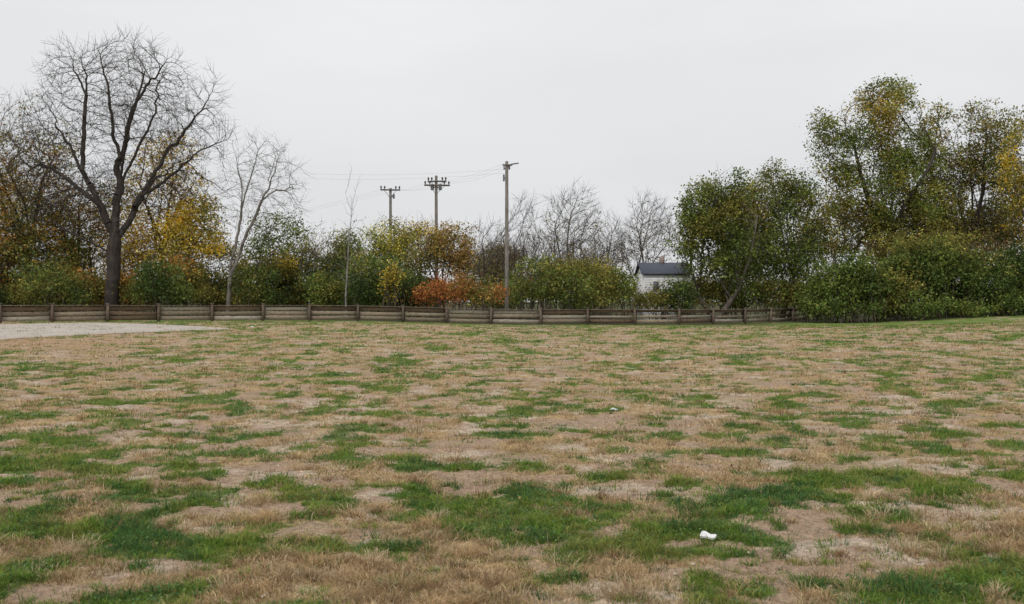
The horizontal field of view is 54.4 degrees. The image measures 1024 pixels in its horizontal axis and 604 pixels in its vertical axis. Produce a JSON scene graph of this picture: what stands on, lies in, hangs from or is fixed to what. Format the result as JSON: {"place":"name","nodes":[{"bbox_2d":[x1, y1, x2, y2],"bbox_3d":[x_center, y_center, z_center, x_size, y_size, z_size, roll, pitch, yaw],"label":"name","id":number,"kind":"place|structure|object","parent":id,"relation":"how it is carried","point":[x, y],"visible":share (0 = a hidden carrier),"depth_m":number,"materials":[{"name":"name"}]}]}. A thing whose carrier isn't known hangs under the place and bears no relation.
{"place":"outdoors","nodes":[
{"label":"outdoors","id":0,"kind":"place"},
{"bbox_2d":[0,322,228,339],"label":"gravel path","id":1,"kind":"structure","parent":0,"point":[122,328],"depth_m":48.98,"materials":[{"name":"grey gravel"}]},
{"bbox_2d":[0,302,1023,603],"bbox_3d":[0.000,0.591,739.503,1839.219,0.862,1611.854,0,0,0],"label":"ground","id":2,"kind":"structure","parent":0,"point":[802,526],"depth_m":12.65,"materials":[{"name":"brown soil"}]},
{"bbox_2d":[0,282,22,316],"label":"green shrub","id":3,"kind":"object","parent":2,"relation":"on","point":[3,298],"visible":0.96,"depth_m":77.93,"materials":[{"name":"green plant"}]},
{"bbox_2d":[1,256,35,316],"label":"green shrub","id":4,"kind":"object","parent":2,"relation":"on","point":[4,278],"visible":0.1,"depth_m":83.25,"materials":[{"name":"green plant"}]},
{"bbox_2d":[1,169,49,311],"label":"tree","id":5,"kind":"object","parent":2,"relation":"on","point":[24,178],"visible":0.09,"depth_m":91.51,"materials":[{"name":"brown plant"}]},
{"bbox_2d":[0,266,62,316],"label":"green shrub","id":6,"kind":"object","parent":2,"relation":"on","point":[14,290],"visible":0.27,"depth_m":80.26,"materials":[{"name":"green plant"}]},
{"bbox_2d":[0,192,88,316],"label":"autumn tree","id":7,"kind":"object","parent":2,"relation":"on","point":[7,251],"visible":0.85,"depth_m":81.49,"materials":[{"name":"green plant"}]},
{"bbox_2d":[0,84,95,316],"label":"autumn tree","id":8,"kind":"object","parent":2,"relation":"on","point":[5,191],"visible":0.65,"depth_m":83.78,"materials":[{"name":"brown plant"}]},
{"bbox_2d":[11,250,95,316],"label":"green shrub","id":9,"kind":"object","parent":2,"relation":"on","point":[59,283],"visible":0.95,"depth_m":73.14,"materials":[{"name":"green plant"}]},
{"bbox_2d":[19,229,102,316],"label":"tree","id":10,"kind":"object","parent":2,"relation":"on","point":[76,245],"visible":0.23,"depth_m":85.64,"materials":[{"name":"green plant"}]},
{"bbox_2d":[44,254,96,316],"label":"green shrub","id":11,"kind":"object","parent":2,"relation":"on","point":[70,262],"visible":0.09,"depth_m":83.40,"materials":[{"name":"green plant"}]},
{"bbox_2d":[0,159,142,311],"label":"autumn tree","id":12,"kind":"object","parent":2,"relation":"on","point":[100,222],"visible":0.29,"depth_m":86.95,"materials":[{"name":"brown plant"}]},
{"bbox_2d":[54,263,122,316],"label":"green shrub","id":13,"kind":"object","parent":2,"relation":"on","point":[93,290],"visible":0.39,"depth_m":78.42,"materials":[{"name":"green plant"}]},
{"bbox_2d":[54,200,138,315],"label":"tree","id":14,"kind":"object","parent":2,"relation":"on","point":[98,257],"visible":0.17,"depth_m":89.19,"materials":[{"name":"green plant"}]},
{"bbox_2d":[70,264,124,316],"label":"green shrub","id":15,"kind":"object","parent":2,"relation":"on","point":[99,274],"visible":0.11,"depth_m":82.35,"materials":[{"name":"green plant"}]},
{"bbox_2d":[89,275,138,315],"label":"green shrub","id":16,"kind":"object","parent":2,"relation":"on","point":[119,301],"visible":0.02,"depth_m":81.90,"materials":[{"name":"green plant"}]},
{"bbox_2d":[0,20,240,315],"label":"bare tree","id":17,"kind":"object","parent":2,"relation":"on","point":[113,250],"visible":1,"depth_m":77.56,"materials":[{"name":"brown plant"}]},
{"bbox_2d":[81,218,167,315],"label":"tree","id":18,"kind":"object","parent":2,"relation":"on","point":[123,260],"visible":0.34,"depth_m":85.20,"materials":[{"name":"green plant"}]},
{"bbox_2d":[104,264,166,315],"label":"green shrub","id":19,"kind":"object","parent":2,"relation":"on","point":[123,284],"visible":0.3,"depth_m":78.35,"materials":[{"name":"green plant"}]},
{"bbox_2d":[125,255,197,315],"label":"green shrub","id":20,"kind":"object","parent":2,"relation":"on","point":[165,285],"visible":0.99,"depth_m":73.45,"materials":[{"name":"green plant"}]},
{"bbox_2d":[105,114,233,311],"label":"yellow tree","id":21,"kind":"object","parent":2,"relation":"on","point":[149,217],"visible":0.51,"depth_m":83.59,"materials":[{"name":"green plant"}]},
{"bbox_2d":[133,189,232,315],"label":"yellow tree","id":22,"kind":"object","parent":2,"relation":"on","point":[175,234],"visible":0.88,"depth_m":79.40,"materials":[{"name":"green plant"}]},
{"bbox_2d":[147,253,219,315],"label":"green shrub","id":23,"kind":"object","parent":2,"relation":"on","point":[201,286],"visible":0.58,"depth_m":77.42,"materials":[{"name":"green plant"}]},
{"bbox_2d":[178,258,234,315],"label":"green shrub","id":24,"kind":"object","parent":2,"relation":"on","point":[215,275],"visible":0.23,"depth_m":80.88,"materials":[{"name":"green plant"}]},
{"bbox_2d":[189,278,252,315],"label":"green shrub","id":25,"kind":"object","parent":2,"relation":"on","point":[221,298],"visible":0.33,"depth_m":79.73,"materials":[{"name":"green plant"}]},
{"bbox_2d":[198,227,255,315],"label":"tree","id":26,"kind":"object","parent":2,"relation":"on","point":[228,256],"visible":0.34,"depth_m":87.34,"materials":[{"name":"green plant"}]},
{"bbox_2d":[211,277,261,315],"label":"green shrub","id":27,"kind":"object","parent":2,"relation":"on","point":[245,299],"visible":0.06,"depth_m":82.11,"materials":[{"name":"green plant"}]},
{"bbox_2d":[221,255,299,315],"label":"green shrub","id":28,"kind":"object","parent":2,"relation":"on","point":[262,294],"visible":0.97,"depth_m":76.85,"materials":[{"name":"green plant"}]},
{"bbox_2d":[209,125,317,315],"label":"bare tree","id":29,"kind":"object","parent":2,"relation":"on","point":[231,271],"visible":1,"depth_m":75.89,"materials":[{"name":"grey plant"}]},
{"bbox_2d":[232,208,313,315],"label":"young tree","id":30,"kind":"object","parent":2,"relation":"on","point":[260,251],"visible":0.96,"depth_m":77.59,"materials":[{"name":"green plant"}]},
{"bbox_2d":[246,244,305,310],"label":"tree","id":31,"kind":"object","parent":2,"relation":"on","point":[285,262],"visible":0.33,"depth_m":81.36,"materials":[{"name":"green plant"}]},
{"bbox_2d":[253,250,316,315],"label":"green shrub","id":32,"kind":"object","parent":2,"relation":"on","point":[289,275],"visible":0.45,"depth_m":81.35,"materials":[{"name":"green plant"}]},
{"bbox_2d":[276,231,322,310],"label":"tree","id":33,"kind":"object","parent":2,"relation":"on","point":[297,253],"visible":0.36,"depth_m":85.56,"materials":[{"name":"green plant"}]},
{"bbox_2d":[275,266,330,315],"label":"green shrub","id":34,"kind":"object","parent":2,"relation":"on","point":[294,288],"visible":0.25,"depth_m":82.10,"materials":[{"name":"green plant"}]},
{"bbox_2d":[290,218,346,315],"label":"tree","id":35,"kind":"object","parent":2,"relation":"on","point":[319,249],"visible":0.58,"depth_m":83.83,"materials":[{"name":"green plant"}]},
{"bbox_2d":[293,263,359,315],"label":"green shrub","id":36,"kind":"object","parent":2,"relation":"on","point":[327,290],"visible":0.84,"depth_m":76.16,"materials":[{"name":"green plant"}]},
{"bbox_2d":[301,238,358,315],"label":"tree","id":37,"kind":"object","parent":2,"relation":"on","point":[316,265],"visible":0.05,"depth_m":85.47,"materials":[{"name":"green plant"}]},
{"bbox_2d":[299,249,361,315],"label":"green shrub","id":38,"kind":"object","parent":2,"relation":"on","point":[335,262],"visible":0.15,"depth_m":79.78,"materials":[{"name":"green plant"}]},
{"bbox_2d":[321,224,376,315],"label":"tree","id":39,"kind":"object","parent":2,"relation":"on","point":[340,245],"visible":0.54,"depth_m":83.31,"materials":[{"name":"green plant"}]},
{"bbox_2d":[333,168,371,315],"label":"sapling tree","id":40,"kind":"object","parent":2,"relation":"on","point":[347,257],"visible":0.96,"depth_m":73.03,"materials":[{"name":"grey plant"}]},
{"bbox_2d":[336,249,394,315],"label":"green shrub","id":41,"kind":"object","parent":2,"relation":"on","point":[356,267],"visible":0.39,"depth_m":74.77,"materials":[{"name":"green plant"}]},
{"bbox_2d":[345,245,420,316],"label":"green shrub","id":42,"kind":"object","parent":2,"relation":"on","point":[367,289],"visible":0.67,"depth_m":73.56,"materials":[{"name":"green plant"}]},
{"bbox_2d":[349,211,428,281],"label":"yellow green tree","id":43,"kind":"object","parent":2,"relation":"on","point":[383,244],"visible":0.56,"depth_m":79.55,"materials":[{"name":"green plant"}]},
{"bbox_2d":[380,186,399,240],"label":"utility pole","id":44,"kind":"object","parent":2,"relation":"on","point":[390,190],"visible":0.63,"depth_m":89.87,"materials":[{"name":"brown wood"}]},
{"bbox_2d":[259,166,499,216],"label":"power lines","id":45,"kind":"object","parent":44,"relation":"attached to","point":[400,189],"visible":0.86,"depth_m":84.22,"materials":[{"name":"metal"}]},
{"bbox_2d":[375,253,406,316],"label":"yellow shrub","id":46,"kind":"object","parent":2,"relation":"on","point":[390,274],"visible":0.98,"depth_m":71.93,"materials":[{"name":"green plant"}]},
{"bbox_2d":[360,261,445,317],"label":"green shrub","id":47,"kind":"object","parent":2,"relation":"on","point":[417,281],"visible":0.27,"depth_m":75.47,"materials":[{"name":"green plant"}]},
{"bbox_2d":[0,303,806,324],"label":"wooden fence","id":48,"kind":"object","parent":2,"relation":"on","point":[89,316],"visible":0.92,"depth_m":66.95,"materials":[{"name":"brown wood"}]},
{"bbox_2d":[390,215,437,316],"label":"yellow tree","id":49,"kind":"object","parent":2,"relation":"on","point":[420,234],"visible":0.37,"depth_m":83.72,"materials":[{"name":"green plant"}]},
{"bbox_2d":[384,269,455,317],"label":"green shrub","id":50,"kind":"object","parent":2,"relation":"on","point":[430,305],"visible":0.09,"depth_m":79.63,"materials":[{"name":"green plant"}]},
{"bbox_2d":[417,274,451,318],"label":"green shrub","id":51,"kind":"object","parent":2,"relation":"on","point":[434,301],"visible":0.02,"depth_m":83.26,"materials":[{"name":"green plant"}]},
{"bbox_2d":[424,176,449,317],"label":"utility pole","id":52,"kind":"object","parent":2,"relation":"on","point":[437,187],"visible":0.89,"depth_m":83.87,"materials":[{"name":"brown wood"}]},
{"bbox_2d":[396,216,482,317],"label":"autumn tree","id":53,"kind":"object","parent":2,"relation":"on","point":[442,247],"visible":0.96,"depth_m":77.45,"materials":[{"name":"orange plant"}]},
{"bbox_2d":[404,262,513,318],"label":"red autumn shrub","id":54,"kind":"object","parent":2,"relation":"on","point":[463,292],"visible":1,"depth_m":72.67,"materials":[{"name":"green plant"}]},
{"bbox_2d":[450,254,515,318],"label":"scrub bush","id":55,"kind":"object","parent":2,"relation":"on","point":[496,272],"visible":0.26,"depth_m":86.02,"materials":[{"name":"brown plant"}]},
{"bbox_2d":[460,212,514,314],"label":"bare tree","id":56,"kind":"object","parent":2,"relation":"on","point":[485,258],"visible":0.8,"depth_m":84.03,"materials":[{"name":"grey plant"}]},
{"bbox_2d":[468,267,527,319],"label":"green shrub","id":57,"kind":"object","parent":2,"relation":"on","point":[515,298],"visible":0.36,"depth_m":79.43,"materials":[{"name":"green plant"}]},
{"bbox_2d":[457,235,539,313],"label":"bare tree","id":58,"kind":"object","parent":2,"relation":"on","point":[481,257],"visible":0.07,"depth_m":94.06,"materials":[{"name":"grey plant"}]},
{"bbox_2d":[10,278,990,313],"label":"distant treeline","id":59,"kind":"object","parent":2,"relation":"on","point":[526,301],"visible":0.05,"depth_m":123.31,"materials":[{"name":"grey plant"}]},
{"bbox_2d":[471,238,529,308],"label":"tree","id":60,"kind":"object","parent":2,"relation":"on","point":[494,252],"visible":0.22,"depth_m":89.30,"materials":[{"name":"green plant"}]},
{"bbox_2d":[502,161,518,318],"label":"utility pole","id":61,"kind":"object","parent":2,"relation":"on","point":[506,165],"visible":0.97,"depth_m":74.88,"materials":[{"name":"brown wood"}]},
{"bbox_2d":[1,322,1020,603],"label":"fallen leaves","id":62,"kind":"object","parent":2,"relation":"on","point":[551,494],"visible":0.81,"depth_m":8.23,"materials":[{"name":"brown plant"}]},
{"bbox_2d":[485,191,547,319],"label":"bare tree","id":63,"kind":"object","parent":2,"relation":"on","point":[519,244],"visible":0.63,"depth_m":85.78,"materials":[{"name":"grey plant"}]},
{"bbox_2d":[484,254,551,319],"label":"scrub bush","id":64,"kind":"object","parent":2,"relation":"on","point":[531,303],"visible":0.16,"depth_m":86.28,"materials":[{"name":"green plant"}]},
{"bbox_2d":[511,232,578,314],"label":"bare tree","id":65,"kind":"object","parent":2,"relation":"on","point":[541,251],"visible":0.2,"depth_m":95.63,"materials":[{"name":"grey plant"}]},
{"bbox_2d":[535,248,602,318],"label":"scrub bush","id":66,"kind":"object","parent":2,"relation":"on","point":[564,304],"visible":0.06,"depth_m":86.41,"materials":[{"name":"green plant"}]},
{"bbox_2d":[529,175,610,314],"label":"bare tree","id":67,"kind":"object","parent":2,"relation":"on","point":[567,232],"visible":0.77,"depth_m":83.71,"materials":[{"name":"grey plant"}]},
{"bbox_2d":[504,240,641,323],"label":"green shrub","id":68,"kind":"object","parent":2,"relation":"on","point":[604,278],"visible":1,"depth_m":73.11,"materials":[{"name":"green plant"}]},
{"bbox_2d":[555,227,636,315],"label":"bare tree","id":69,"kind":"object","parent":2,"relation":"on","point":[600,252],"visible":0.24,"depth_m":95.53,"materials":[{"name":"grey plant"}]},
{"bbox_2d":[572,245,636,318],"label":"scrub bush","id":70,"kind":"object","parent":2,"relation":"on","point":[598,313],"visible":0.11,"depth_m":86.42,"materials":[{"name":"green plant"}]},
{"bbox_2d":[583,208,639,315],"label":"bare tree","id":71,"kind":"object","parent":2,"relation":"on","point":[621,251],"visible":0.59,"depth_m":91.95,"materials":[{"name":"grey plant"}]},
{"bbox_2d":[609,188,684,278],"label":"bare tree","id":72,"kind":"object","parent":2,"relation":"on","point":[641,243],"visible":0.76,"depth_m":93.88,"materials":[{"name":"grey plant"}]},
{"bbox_2d":[625,277,680,319],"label":"green shrub","id":73,"kind":"object","parent":2,"relation":"on","point":[652,299],"visible":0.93,"depth_m":75.42,"materials":[{"name":"green plant"}]},
{"bbox_2d":[637,268,689,319],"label":"walls","id":74,"kind":"structure","parent":2,"relation":"on","point":[644,280],"depth_m":84.00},
{"bbox_2d":[634,263,689,275],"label":"roof","id":75,"kind":"structure","parent":74,"relation":"on","point":[657,269],"depth_m":85.00,"materials":[{"name":"grey"}]},
{"bbox_2d":[659,256,664,262],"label":"chimney","id":76,"kind":"object","parent":75,"relation":"on","point":[661,259],"visible":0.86,"depth_m":86.30,"materials":[{"name":"brown brick"}]},
{"bbox_2d":[652,280,681,290],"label":"windows","id":77,"kind":"structure","parent":74,"relation":"attached to","point":[654,283],"depth_m":83.91,"materials":[{"name":"grey glass"}]},
{"bbox_2d":[657,274,702,318],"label":"green shrub","id":78,"kind":"object","parent":2,"relation":"on","point":[681,286],"visible":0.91,"depth_m":75.67,"materials":[{"name":"green plant"}]},
{"bbox_2d":[700,531,716,539],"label":"paper litter","id":79,"kind":"object","parent":2,"relation":"on","point":[709,535],"visible":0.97,"depth_m":6.66,"materials":[{"name":"white paper"}]},
{"bbox_2d":[678,274,742,318],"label":"green shrub","id":80,"kind":"object","parent":2,"relation":"on","point":[707,294],"visible":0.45,"depth_m":79.43,"materials":[{"name":"green plant"}]},
{"bbox_2d":[662,165,769,318],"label":"leafy tree","id":81,"kind":"object","parent":2,"relation":"on","point":[703,220],"visible":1,"depth_m":77.28,"materials":[{"name":"green plant"}]},
{"bbox_2d":[709,270,776,318],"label":"green shrub","id":82,"kind":"object","parent":2,"relation":"on","point":[738,301],"visible":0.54,"depth_m":79.51,"materials":[{"name":"green plant"}]},
{"bbox_2d":[707,178,785,318],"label":"leafy tree","id":83,"kind":"object","parent":2,"relation":"on","point":[748,237],"visible":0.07,"depth_m":83.45,"materials":[{"name":"green plant"}]},
{"bbox_2d":[745,269,806,320],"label":"green shrub","id":84,"kind":"object","parent":2,"relation":"on","point":[781,284],"visible":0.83,"depth_m":79.47,"materials":[{"name":"green plant"}]},
{"bbox_2d":[737,156,839,320],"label":"leafy tree","id":85,"kind":"object","parent":2,"relation":"on","point":[798,250],"visible":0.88,"depth_m":80.30,"materials":[{"name":"green plant"}]},
{"bbox_2d":[774,269,831,321],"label":"green shrub","id":86,"kind":"object","parent":2,"relation":"on","point":[794,286],"visible":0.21,"depth_m":79.34,"materials":[{"name":"green plant"}]},
{"bbox_2d":[786,245,901,322],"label":"honeysuckle shrub","id":87,"kind":"object","parent":2,"relation":"on","point":[848,275],"visible":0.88,"depth_m":73.18,"materials":[{"name":"green plant"}]},
{"bbox_2d":[790,183,966,316],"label":"leafy tree","id":88,"kind":"object","parent":2,"relation":"on","point":[831,256],"visible":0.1,"depth_m":89.60,"materials":[{"name":"green plant"}]},
{"bbox_2d":[802,73,963,317],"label":"leafy tree","id":89,"kind":"object","parent":2,"relation":"on","point":[897,171],"visible":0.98,"depth_m":81.21,"materials":[{"name":"green plant"}]},
{"bbox_2d":[859,233,960,321],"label":"honeysuckle shrub","id":90,"kind":"object","parent":2,"relation":"on","point":[904,270],"visible":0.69,"depth_m":73.88,"materials":[{"name":"green plant"}]},
{"bbox_2d":[802,278,1023,323],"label":"honeysuckle shrub","id":91,"kind":"object","parent":2,"relation":"on","point":[925,305],"visible":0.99,"depth_m":72.16,"materials":[{"name":"green plant"}]},
{"bbox_2d":[841,220,1018,318],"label":"honeysuckle shrub","id":92,"kind":"object","parent":2,"relation":"on","point":[880,245],"visible":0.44,"depth_m":77.35,"materials":[{"name":"green plant"}]},
{"bbox_2d":[904,232,996,318],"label":"honeysuckle shrub","id":93,"kind":"object","parent":2,"relation":"on","point":[958,266],"visible":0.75,"depth_m":73.87,"materials":[{"name":"green plant"}]},
{"bbox_2d":[907,96,1023,310],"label":"leafy tree","id":94,"kind":"object","parent":2,"relation":"on","point":[978,218],"visible":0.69,"depth_m":83.28,"materials":[{"name":"green plant"}]},
{"bbox_2d":[909,195,1023,298],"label":"leafy tree","id":95,"kind":"object","parent":2,"relation":"on","point":[1012,237],"visible":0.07,"depth_m":86.99,"materials":[{"name":"green plant"}]},
{"bbox_2d":[956,226,1023,315],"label":"honeysuckle shrub","id":96,"kind":"object","parent":2,"relation":"on","point":[1008,270],"visible":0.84,"depth_m":72.83,"materials":[{"name":"green plant"}]},
{"bbox_2d":[988,105,1023,254],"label":"yellow tree","id":97,"kind":"object","parent":2,"relation":"on","point":[1016,199],"visible":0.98,"depth_m":79.13,"materials":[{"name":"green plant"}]},
{"bbox_2d":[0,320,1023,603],"bbox_3d":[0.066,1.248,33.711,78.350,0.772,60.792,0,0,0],"label":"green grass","id":98,"kind":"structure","parent":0,"point":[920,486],"depth_m":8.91,"materials":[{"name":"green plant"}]},
{"bbox_2d":[0,0,1023,301],"label":"sky","id":99,"kind":"structure","parent":0,"point":[627,97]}
]}

